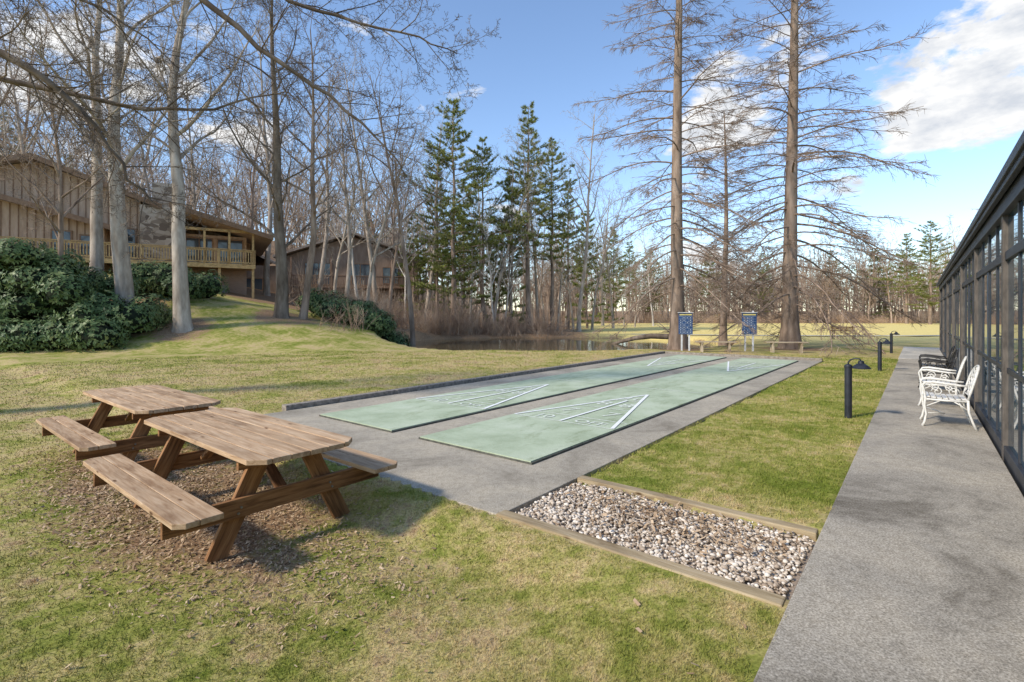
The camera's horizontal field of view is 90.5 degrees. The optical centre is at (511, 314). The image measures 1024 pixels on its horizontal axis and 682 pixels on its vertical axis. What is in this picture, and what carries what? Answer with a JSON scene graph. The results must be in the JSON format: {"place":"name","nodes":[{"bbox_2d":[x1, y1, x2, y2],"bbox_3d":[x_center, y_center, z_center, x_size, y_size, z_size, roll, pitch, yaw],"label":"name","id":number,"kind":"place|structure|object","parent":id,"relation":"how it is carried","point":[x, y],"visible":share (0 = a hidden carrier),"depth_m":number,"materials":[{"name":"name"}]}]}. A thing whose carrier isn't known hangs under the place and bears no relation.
{"place":"outdoors","nodes":[
{"label":"outdoors","id":0,"kind":"place"},
{"bbox_2d":[0,241,938,681],"bbox_3d":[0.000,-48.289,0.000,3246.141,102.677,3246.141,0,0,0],"label":"ground","id":1,"kind":"structure","parent":0,"point":[236,325],"depth_m":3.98,"materials":[{"name":"green plant"}]},
{"bbox_2d":[0,10,33,155],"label":"bare deciduous tree","id":2,"kind":"object","parent":1,"relation":"on","point":[4,127],"visible":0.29,"depth_m":33.43,"materials":[{"name":"brown plant"}]},
{"bbox_2d":[0,2,57,186],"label":"bare deciduous tree","id":3,"kind":"object","parent":1,"relation":"on","point":[11,132],"visible":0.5,"depth_m":24.54,"materials":[{"name":"brown plant"}]},
{"bbox_2d":[0,2,77,152],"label":"bare deciduous tree","id":4,"kind":"object","parent":1,"relation":"on","point":[24,137],"visible":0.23,"depth_m":41.79,"materials":[{"name":"brown plant"}]},
{"bbox_2d":[0,0,82,166],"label":"bare deciduous tree","id":5,"kind":"object","parent":1,"relation":"on","point":[19,125],"visible":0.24,"depth_m":33.55,"materials":[{"name":"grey plant"}]},
{"bbox_2d":[9,62,86,171],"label":"bare deciduous tree","id":6,"kind":"object","parent":1,"relation":"on","point":[45,141],"visible":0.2,"depth_m":39.97,"materials":[{"name":"brown plant"}]},
{"bbox_2d":[0,0,150,312],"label":"bare deciduous tree","id":7,"kind":"object","parent":1,"relation":"on","point":[60,228],"visible":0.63,"depth_m":23.49,"materials":[{"name":"brown plant"}]},
{"bbox_2d":[0,237,172,353],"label":"rhododendron shrub","id":8,"kind":"object","parent":1,"relation":"on","point":[36,283],"visible":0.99,"depth_m":22.36,"materials":[{"name":"green plant"}]},
{"bbox_2d":[0,0,178,274],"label":"bare deciduous tree","id":9,"kind":"object","parent":1,"relation":"on","point":[96,242],"visible":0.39,"depth_m":27.72,"materials":[{"name":"grey plant"}]},
{"bbox_2d":[0,0,220,332],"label":"bare deciduous tree","id":10,"kind":"object","parent":1,"relation":"on","point":[123,280],"visible":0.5,"depth_m":24.86,"materials":[{"name":"grey plant"}]},
{"bbox_2d":[36,385,220,460],"bbox_3d":[-4.575,1.409,6.382,2.389,0.791,1.765,0,0,39],"label":"picnic table","id":11,"kind":"object","parent":1,"relation":"on","point":[84,439],"visible":0.82,"depth_m":5.87,"materials":[{"name":"brown wood"}]},
{"bbox_2d":[0,153,273,298],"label":"wooden house with deck","id":12,"kind":"structure","parent":1,"relation":"on","point":[225,248],"depth_m":34.73,"materials":[{"name":"beige wood"}]},
{"bbox_2d":[50,228,242,279],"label":"windows","id":13,"kind":"structure","parent":12,"relation":"in","point":[190,241],"depth_m":37.42,"materials":[{"name":"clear glass"}]},
{"bbox_2d":[103,81,182,199],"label":"bare deciduous tree","id":14,"kind":"object","parent":1,"relation":"on","point":[144,168],"visible":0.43,"depth_m":46.23,"materials":[{"name":"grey plant"}]},
{"bbox_2d":[103,31,186,195],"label":"bare deciduous tree","id":15,"kind":"object","parent":1,"relation":"on","point":[148,146],"visible":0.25,"depth_m":56.22,"materials":[{"name":"grey plant"}]},
{"bbox_2d":[121,113,187,202],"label":"bare deciduous tree","id":16,"kind":"object","parent":1,"relation":"on","point":[150,170],"visible":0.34,"depth_m":52.27,"materials":[{"name":"brown plant"}]},
{"bbox_2d":[106,259,229,300],"bbox_3d":[-20.058,-2.056,29.636,5.960,2.613,4.872,0,0,0],"label":"rhododendron shrub","id":17,"kind":"object","parent":1,"relation":"on","point":[157,278],"visible":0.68,"depth_m":28.51,"materials":[{"name":"green plant"}]},
{"bbox_2d":[65,0,280,332],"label":"bare deciduous tree","id":18,"kind":"object","parent":1,"relation":"on","point":[181,318],"visible":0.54,"depth_m":25.77,"materials":[{"name":"grey plant"}]},
{"bbox_2d":[142,30,253,209],"bbox_3d":[-28.005,-13.161,45.812,8.208,20.458,8.899,0,0,7],"label":"bare deciduous tree","id":19,"kind":"object","parent":1,"relation":"on","point":[193,178],"visible":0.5,"depth_m":44.56,"materials":[{"name":"grey plant"}]},
{"bbox_2d":[183,121,248,217],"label":"bare deciduous tree","id":20,"kind":"object","parent":1,"relation":"on","point":[211,175],"visible":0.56,"depth_m":61.28,"materials":[{"name":"brown plant"}]},
{"bbox_2d":[185,132,261,225],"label":"bare deciduous tree","id":21,"kind":"object","parent":1,"relation":"on","point":[229,190],"visible":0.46,"depth_m":56.33,"materials":[{"name":"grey plant"}]},
{"bbox_2d":[0,431,466,681],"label":"wood chip mulch","id":22,"kind":"object","parent":1,"relation":"on","point":[147,517],"visible":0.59,"depth_m":4.05,"materials":[{"name":"brown plant"}]},
{"bbox_2d":[83,407,396,561],"bbox_3d":[-2.440,1.409,4.556,2.384,0.791,1.765,0,0,39],"label":"picnic table","id":23,"kind":"object","parent":1,"relation":"on","point":[255,446],"visible":0.99,"depth_m":4.14,"materials":[{"name":"brown wood"}]},
{"bbox_2d":[0,0,501,266],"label":"bare deciduous tree","id":24,"kind":"object","parent":1,"relation":"on","point":[55,89],"visible":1,"depth_m":9.07,"materials":[{"name":"brown plant"}]},
{"bbox_2d":[206,0,298,295],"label":"bare deciduous tree","id":25,"kind":"object","parent":1,"relation":"on","point":[266,283],"visible":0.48,"depth_m":44.59,"materials":[{"name":"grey plant"}]},
{"bbox_2d":[216,81,293,264],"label":"bare deciduous tree","id":26,"kind":"object","parent":1,"relation":"on","point":[251,200],"visible":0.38,"depth_m":50.85,"materials":[{"name":"brown plant"}]},
{"bbox_2d":[160,0,363,318],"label":"bare deciduous tree","id":27,"kind":"object","parent":1,"relation":"on","point":[281,308],"visible":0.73,"depth_m":28.77,"materials":[{"name":"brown plant"}]},
{"bbox_2d":[254,118,329,232],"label":"bare deciduous tree","id":28,"kind":"object","parent":1,"relation":"on","point":[287,219],"visible":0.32,"depth_m":59.86,"materials":[{"name":"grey plant"}]},
{"bbox_2d":[253,110,332,246],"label":"bare deciduous tree","id":29,"kind":"object","parent":1,"relation":"on","point":[298,244],"visible":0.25,"depth_m":62.59,"materials":[{"name":"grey plant"}]},
{"bbox_2d":[220,0,374,318],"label":"bare deciduous tree","id":30,"kind":"object","parent":1,"relation":"on","point":[304,310],"visible":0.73,"depth_m":29.54,"materials":[{"name":"brown plant"}]},
{"bbox_2d":[282,50,360,290],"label":"bare deciduous tree","id":31,"kind":"object","parent":1,"relation":"on","point":[322,265],"visible":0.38,"depth_m":44.62,"materials":[{"name":"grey plant"}]},
{"bbox_2d":[246,228,423,315],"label":"wooden house with deck","id":32,"kind":"structure","parent":1,"relation":"on","point":[382,266],"depth_m":51.15,"materials":[{"name":"brown wood"}]},
{"bbox_2d":[247,262,398,300],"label":"windows","id":33,"kind":"structure","parent":32,"relation":"in","point":[361,269],"depth_m":51.59,"materials":[{"name":"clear glass"}]},
{"bbox_2d":[303,80,377,297],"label":"bare deciduous tree","id":34,"kind":"object","parent":1,"relation":"on","point":[349,261],"visible":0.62,"depth_m":36.52,"materials":[{"name":"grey plant"}]},
{"bbox_2d":[299,118,397,295],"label":"bare deciduous tree","id":35,"kind":"object","parent":1,"relation":"on","point":[338,259],"visible":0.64,"depth_m":37.55,"materials":[{"name":"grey plant"}]},
{"bbox_2d":[315,96,387,297],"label":"bare deciduous tree","id":36,"kind":"object","parent":1,"relation":"on","point":[354,277],"visible":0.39,"depth_m":39.93,"materials":[{"name":"grey plant"}]},
{"bbox_2d":[295,287,410,344],"bbox_3d":[-9.923,0.682,32.142,7.337,4.941,4.518,0,0,0],"label":"rhododendron shrub","id":37,"kind":"object","parent":1,"relation":"on","point":[382,326],"visible":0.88,"depth_m":31.04,"materials":[{"name":"green plant"}]},
{"bbox_2d":[317,37,423,301],"bbox_3d":[-12.056,-11.791,43.563,8.836,24.782,6.648,0,0,-18],"label":"bare deciduous tree","id":38,"kind":"object","parent":1,"relation":"on","point":[370,253],"visible":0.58,"depth_m":43.63,"materials":[{"name":"grey plant"}]},
{"bbox_2d":[325,92,445,300],"bbox_3d":[-8.602,-6.652,34.539,7.256,15.203,6.692,0,0,27],"label":"bare deciduous tree","id":39,"kind":"object","parent":1,"relation":"on","point":[376,249],"visible":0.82,"depth_m":33.91,"materials":[{"name":"grey plant"}]},
{"bbox_2d":[363,124,420,310],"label":"bare deciduous tree","id":40,"kind":"object","parent":1,"relation":"on","point":[393,232],"visible":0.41,"depth_m":52.91,"materials":[{"name":"brown plant"}]},
{"bbox_2d":[326,32,461,344],"bbox_3d":[-7.623,-7.063,33.053,7.904,20.849,7.208,0,0,17],"label":"bare deciduous tree","id":41,"kind":"object","parent":1,"relation":"on","point":[409,297],"visible":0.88,"depth_m":32.73,"materials":[{"name":"brown plant"}]},
{"bbox_2d":[350,128,439,308],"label":"bare deciduous tree","id":42,"kind":"object","parent":1,"relation":"on","point":[396,251],"visible":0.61,"depth_m":40.02,"materials":[{"name":"brown plant"}]},
{"bbox_2d":[388,173,425,319],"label":"bare deciduous tree","id":43,"kind":"object","parent":1,"relation":"on","point":[406,241],"visible":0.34,"depth_m":47.53,"materials":[{"name":"brown plant"}]},
{"bbox_2d":[396,214,435,316],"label":"white pine tree","id":44,"kind":"object","parent":1,"relation":"on","point":[417,265],"visible":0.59,"depth_m":49.73,"materials":[{"name":"brown plant"}]},
{"bbox_2d":[271,253,580,336],"bbox_3d":[-7.237,-1.565,45.009,25.790,6.862,31.314,0,0,-21],"label":"brush thicket","id":45,"kind":"object","parent":1,"relation":"on","point":[433,323],"visible":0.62,"depth_m":41.93,"materials":[{"name":"brown plant"}]},
{"bbox_2d":[394,98,467,325],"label":"bare deciduous tree","id":46,"kind":"object","parent":1,"relation":"on","point":[429,291],"visible":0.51,"depth_m":46.94,"materials":[{"name":"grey plant"}]},
{"bbox_2d":[412,158,461,318],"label":"white pine tree","id":47,"kind":"object","parent":1,"relation":"on","point":[429,228],"visible":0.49,"depth_m":47.58,"materials":[{"name":"brown plant"}]},
{"bbox_2d":[432,226,465,317],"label":"white pine tree","id":48,"kind":"object","parent":1,"relation":"on","point":[446,283],"visible":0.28,"depth_m":48.81,"materials":[{"name":"brown plant"}]},
{"bbox_2d":[401,97,513,332],"bbox_3d":[-4.978,-8.730,44.616,8.804,21.313,7.797,0,0,41],"label":"white pine tree","id":49,"kind":"object","parent":1,"relation":"on","point":[458,215],"visible":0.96,"depth_m":44.46,"materials":[{"name":"brown plant"}]},
{"bbox_2d":[444,182,488,320],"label":"white pine tree","id":50,"kind":"object","parent":1,"relation":"on","point":[463,255],"visible":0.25,"depth_m":51.84,"materials":[{"name":"brown plant"}]},
{"bbox_2d":[457,181,513,320],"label":"pale birch tree","id":51,"kind":"object","parent":1,"relation":"on","point":[491,276],"visible":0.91,"depth_m":44.70,"materials":[{"name":"grey plant"}]},
{"bbox_2d":[0,104,981,324],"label":"distant bare trees","id":52,"kind":"object","parent":1,"relation":"on","point":[545,290],"visible":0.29,"depth_m":102.99,"materials":[{"name":"brown plant"}]},
{"bbox_2d":[476,231,506,326],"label":"white pine tree","id":53,"kind":"object","parent":1,"relation":"on","point":[493,285],"visible":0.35,"depth_m":50.62,"materials":[{"name":"brown plant"}]},
{"bbox_2d":[459,136,528,327],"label":"white pine tree","id":54,"kind":"object","parent":1,"relation":"on","point":[486,158],"visible":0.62,"depth_m":47.72,"materials":[{"name":"brown plant"}]},
{"bbox_2d":[490,171,529,322],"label":"white pine tree","id":55,"kind":"object","parent":1,"relation":"on","point":[521,272],"visible":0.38,"depth_m":49.79,"materials":[{"name":"brown plant"}]},
{"bbox_2d":[461,129,561,328],"bbox_3d":[-0.216,-7.282,47.547,8.750,18.512,8.071,0,0,31],"label":"bare deciduous tree","id":56,"kind":"object","parent":1,"relation":"on","point":[504,260],"visible":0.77,"depth_m":46.77,"materials":[{"name":"grey plant"}]},
{"bbox_2d":[493,195,534,319],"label":"bare deciduous tree","id":57,"kind":"object","parent":1,"relation":"on","point":[510,265],"visible":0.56,"depth_m":47.99,"materials":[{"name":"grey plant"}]},
{"bbox_2d":[482,136,556,321],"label":"bare deciduous tree","id":58,"kind":"object","parent":1,"relation":"on","point":[512,271],"visible":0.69,"depth_m":47.08,"materials":[{"name":"grey plant"}]},
{"bbox_2d":[484,100,556,331],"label":"white pine tree","id":59,"kind":"object","parent":1,"relation":"on","point":[525,145],"visible":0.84,"depth_m":47.58,"materials":[{"name":"brown plant"}]},
{"bbox_2d":[493,114,585,329],"bbox_3d":[2.708,-8.267,50.405,8.681,20.492,8.007,0,0,-39],"label":"bare deciduous tree","id":60,"kind":"object","parent":1,"relation":"on","point":[535,274],"visible":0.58,"depth_m":49.80,"materials":[{"name":"grey plant"}]},
{"bbox_2d":[263,353,821,514],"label":"court apron slab","id":61,"kind":"structure","parent":1,"relation":"on","point":[491,485],"depth_m":6.46,"materials":[{"name":"concrete"}]},
{"bbox_2d":[319,355,726,432],"bbox_3d":[2.551,1.641,13.877,1.870,0.077,15.870,0,0,39],"label":"shuffleboard court","id":62,"kind":"object","parent":61,"relation":"on","point":[393,417],"visible":0.99,"depth_m":9.97,"materials":[{"name":"green paint"}]},
{"bbox_2d":[418,358,798,464],"bbox_3d":[4.448,1.641,12.357,1.870,0.077,15.870,0,0,39],"label":"shuffleboard court","id":63,"kind":"object","parent":61,"relation":"on","point":[534,436],"visible":1,"depth_m":8.12,"materials":[{"name":"green paint"}]},
{"bbox_2d":[514,137,585,330],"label":"white pine tree","id":64,"kind":"object","parent":1,"relation":"on","point":[553,227],"visible":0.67,"depth_m":51.74,"materials":[{"name":"brown plant"}]},
{"bbox_2d":[282,351,822,410],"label":"court kerb","id":65,"kind":"structure","parent":1,"relation":"on","point":[311,403],"depth_m":12.48,"materials":[{"name":"concrete"}]},
{"bbox_2d":[542,178,582,328],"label":"white pine tree","id":66,"kind":"object","parent":1,"relation":"on","point":[559,263],"visible":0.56,"depth_m":57.81,"materials":[{"name":"brown plant"}]},
{"bbox_2d":[540,207,585,329],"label":"bare deciduous tree","id":67,"kind":"object","parent":1,"relation":"on","point":[562,275],"visible":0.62,"depth_m":55.09,"materials":[{"name":"grey plant"}]},
{"bbox_2d":[540,210,591,329],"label":"bare deciduous tree","id":68,"kind":"object","parent":1,"relation":"on","point":[567,282],"visible":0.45,"depth_m":57.64,"materials":[{"name":"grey plant"}]},
{"bbox_2d":[546,84,622,331],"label":"bare deciduous tree","id":69,"kind":"object","parent":1,"relation":"on","point":[579,308],"visible":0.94,"depth_m":50.71,"materials":[{"name":"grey plant"}]},
{"bbox_2d":[564,209,605,327],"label":"white pine tree","id":70,"kind":"object","parent":1,"relation":"on","point":[586,316],"visible":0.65,"depth_m":61.77,"materials":[{"name":"brown plant"}]},
{"bbox_2d":[571,179,640,329],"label":"bare deciduous tree","id":71,"kind":"object","parent":1,"relation":"on","point":[594,304],"visible":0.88,"depth_m":55.65,"materials":[{"name":"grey plant"}]},
{"bbox_2d":[575,187,647,327],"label":"bare deciduous tree","id":72,"kind":"object","parent":1,"relation":"on","point":[606,276],"visible":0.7,"depth_m":60.29,"materials":[{"name":"grey plant"}]},
{"bbox_2d":[592,177,630,325],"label":"bare deciduous tree","id":73,"kind":"object","parent":1,"relation":"on","point":[602,306],"visible":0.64,"depth_m":76.71,"materials":[{"name":"grey plant"}]},
{"bbox_2d":[598,227,629,323],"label":"white pine tree","id":74,"kind":"object","parent":1,"relation":"on","point":[614,284],"visible":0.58,"depth_m":79.57,"materials":[{"name":"brown plant"}]},
{"bbox_2d":[603,241,641,323],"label":"white pine tree","id":75,"kind":"object","parent":1,"relation":"on","point":[632,260],"visible":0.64,"depth_m":94.84,"materials":[{"name":"brown plant"}]},
{"bbox_2d":[496,510,785,607],"bbox_3d":[0.730,1.700,3.567,2.120,0.130,0.120,0,0,39],"label":"timber edging","id":76,"kind":"object","parent":1,"relation":"on","point":[771,598],"visible":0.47,"depth_m":3.38,"materials":[{"name":"brown wood"}]},
{"bbox_2d":[637,250,669,317],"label":"white pine tree","id":77,"kind":"object","parent":1,"relation":"on","point":[647,308],"visible":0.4,"depth_m":107.38,"materials":[{"name":"brown plant"}]},
{"bbox_2d":[515,482,815,599],"bbox_3d":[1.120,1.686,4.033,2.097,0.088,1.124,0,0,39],"label":"gravel","id":78,"kind":"structure","parent":1,"relation":"on","point":[554,512],"depth_m":3.85,"materials":[{"name":"white gravel"}]},
{"bbox_2d":[552,482,800,578],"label":"fallen leaves","id":79,"kind":"object","parent":78,"relation":"on","point":[712,527],"visible":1,"depth_m":4.00,"materials":[{"name":"brown plant"}]},
{"bbox_2d":[570,0,800,349],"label":"bald cypress tree","id":80,"kind":"object","parent":1,"relation":"on","point":[678,295],"visible":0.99,"depth_m":24.49,"materials":[{"name":"brown plant"}]},
{"bbox_2d":[678,311,693,350],"bbox_3d":[8.004,0.830,23.420,0.680,2.040,0.160,0,0,12],"label":"shuffleboard scoreboard","id":81,"kind":"object","parent":1,"relation":"on","point":[685,322],"visible":0.9,"depth_m":23.38,"materials":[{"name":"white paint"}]},
{"bbox_2d":[577,475,817,540],"bbox_3d":[1.505,1.700,4.509,2.090,0.120,0.110,0,0,39],"label":"timber edging","id":82,"kind":"object","parent":1,"relation":"on","point":[811,533],"visible":0.53,"depth_m":4.35,"materials":[{"name":"brown wood"}]},
{"bbox_2d":[653,110,802,345],"bbox_3d":[13.766,-5.214,32.124,7.406,15.352,8.277,0,0,-24],"label":"bald cypress tree","id":83,"kind":"object","parent":1,"relation":"on","point":[723,337],"visible":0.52,"depth_m":31.88,"materials":[{"name":"brown plant"}]},
{"bbox_2d":[533,308,938,323],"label":"field edge brush","id":84,"kind":"object","parent":1,"relation":"on","point":[876,319],"visible":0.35,"depth_m":102.17,"materials":[{"name":"brown plant"}]},
{"bbox_2d":[741,311,757,350],"bbox_3d":[10.754,0.830,23.020,0.680,2.040,0.160,0,0,12],"label":"shuffleboard scoreboard","id":85,"kind":"object","parent":1,"relation":"on","point":[752,319],"visible":0.81,"depth_m":22.98,"materials":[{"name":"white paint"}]},
{"bbox_2d":[682,0,942,358],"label":"bald cypress tree","id":86,"kind":"object","parent":1,"relation":"on","point":[789,330],"visible":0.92,"depth_m":24.52,"materials":[{"name":"brown plant"}]},
{"bbox_2d":[844,358,870,418],"bbox_3d":[5.473,1.188,8.044,0.360,1.017,0.264,0,0,39],"label":"path light","id":87,"kind":"object","parent":1,"relation":"on","point":[860,364],"visible":0.97,"depth_m":8.08,"materials":[{"name":"black metal"}]},
{"bbox_2d":[850,248,902,321],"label":"white pine tree","id":88,"kind":"object","parent":1,"relation":"on","point":[875,285],"visible":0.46,"depth_m":113.19,"materials":[{"name":"brown plant"}]},
{"bbox_2d":[753,358,1023,681],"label":"concrete walkway","id":89,"kind":"structure","parent":1,"relation":"on","point":[913,570],"depth_m":3.32,"materials":[{"name":"grey concrete"}]},
{"bbox_2d":[918,349,958,389],"bbox_3d":[9.263,1.184,11.034,0.678,0.923,0.602,0,0,36],"label":"garden armchair","id":90,"kind":"object","parent":89,"relation":"on","point":[951,363],"visible":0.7,"depth_m":10.96,"materials":[{"name":"black metal"}]},
{"bbox_2d":[918,356,967,409],"bbox_3d":[7.760,1.184,9.156,0.678,0.923,0.602,0,0,42],"label":"garden armchair","id":91,"kind":"object","parent":89,"relation":"on","point":[944,371],"visible":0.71,"depth_m":9.08,"materials":[{"name":"white metal"}]},
{"bbox_2d":[919,365,979,430],"bbox_3d":[6.496,1.184,7.548,0.678,0.923,0.602,0,0,36],"label":"garden armchair","id":92,"kind":"object","parent":89,"relation":"on","point":[969,385],"visible":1,"depth_m":7.48,"materials":[{"name":"white metal"}]},
{"bbox_2d":[872,233,927,323],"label":"white pine tree","id":93,"kind":"object","parent":1,"relation":"on","point":[907,279],"visible":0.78,"depth_m":95.83,"materials":[{"name":"brown plant"}]},
{"bbox_2d":[906,220,954,323],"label":"white pine tree","id":94,"kind":"object","parent":1,"relation":"on","point":[929,296],"visible":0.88,"depth_m":87.84,"materials":[{"name":"brown plant"}]},
{"bbox_2d":[939,215,1007,459],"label":"posts","id":95,"kind":"object","parent":1,"relation":"on","point":[1004,333],"visible":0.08,"depth_m":5.95,"materials":[{"name":"black metal"}]},
{"bbox_2d":[0,0,1023,310],"label":"sky","id":96,"kind":"structure","parent":0,"point":[967,79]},
{"bbox_2d":[403,338,718,350],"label":"pond water","id":97,"kind":"structure","parent":0,"point":[549,344],"depth_m":33.09,"materials":[{"name":"brown liquid"}]},
{"bbox_2d":[612,319,698,343],"bbox_3d":[9.256,1.167,32.955,5.659,1.816,1.518,0,0,8],"label":"fallen log","id":98,"kind":"object","parent":97,"relation":"in","point":[660,335],"visible":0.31,"depth_m":32.82,"materials":[{"name":"brown wood"}]},
{"bbox_2d":[898,347,945,359],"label":"concrete path","id":99,"kind":"structure","parent":0,"point":[911,352],"depth_m":22.00,"materials":[{"name":"grey concrete"}]},
{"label":"soffit","id":100,"kind":"object","parent":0,"visible":0},
{"bbox_2d":[936,131,1023,286],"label":"fascia gutter","id":101,"kind":"object","parent":100,"relation":"attached to","point":[1013,166],"visible":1,"depth_m":5.76,"materials":[{"name":"black metal"}]},
{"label":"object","id":102,"kind":"object","parent":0,"visible":0},
{"bbox_2d":[939,167,1023,496],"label":"window frames","id":103,"kind":"structure","parent":102,"relation":"attached to","point":[1010,199],"depth_m":6.66,"materials":[{"name":"black metal"}]},
{"bbox_2d":[948,198,1023,467],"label":"glass panes","id":104,"kind":"object","parent":103,"relation":"in","point":[1013,335],"visible":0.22,"depth_m":6.57,"materials":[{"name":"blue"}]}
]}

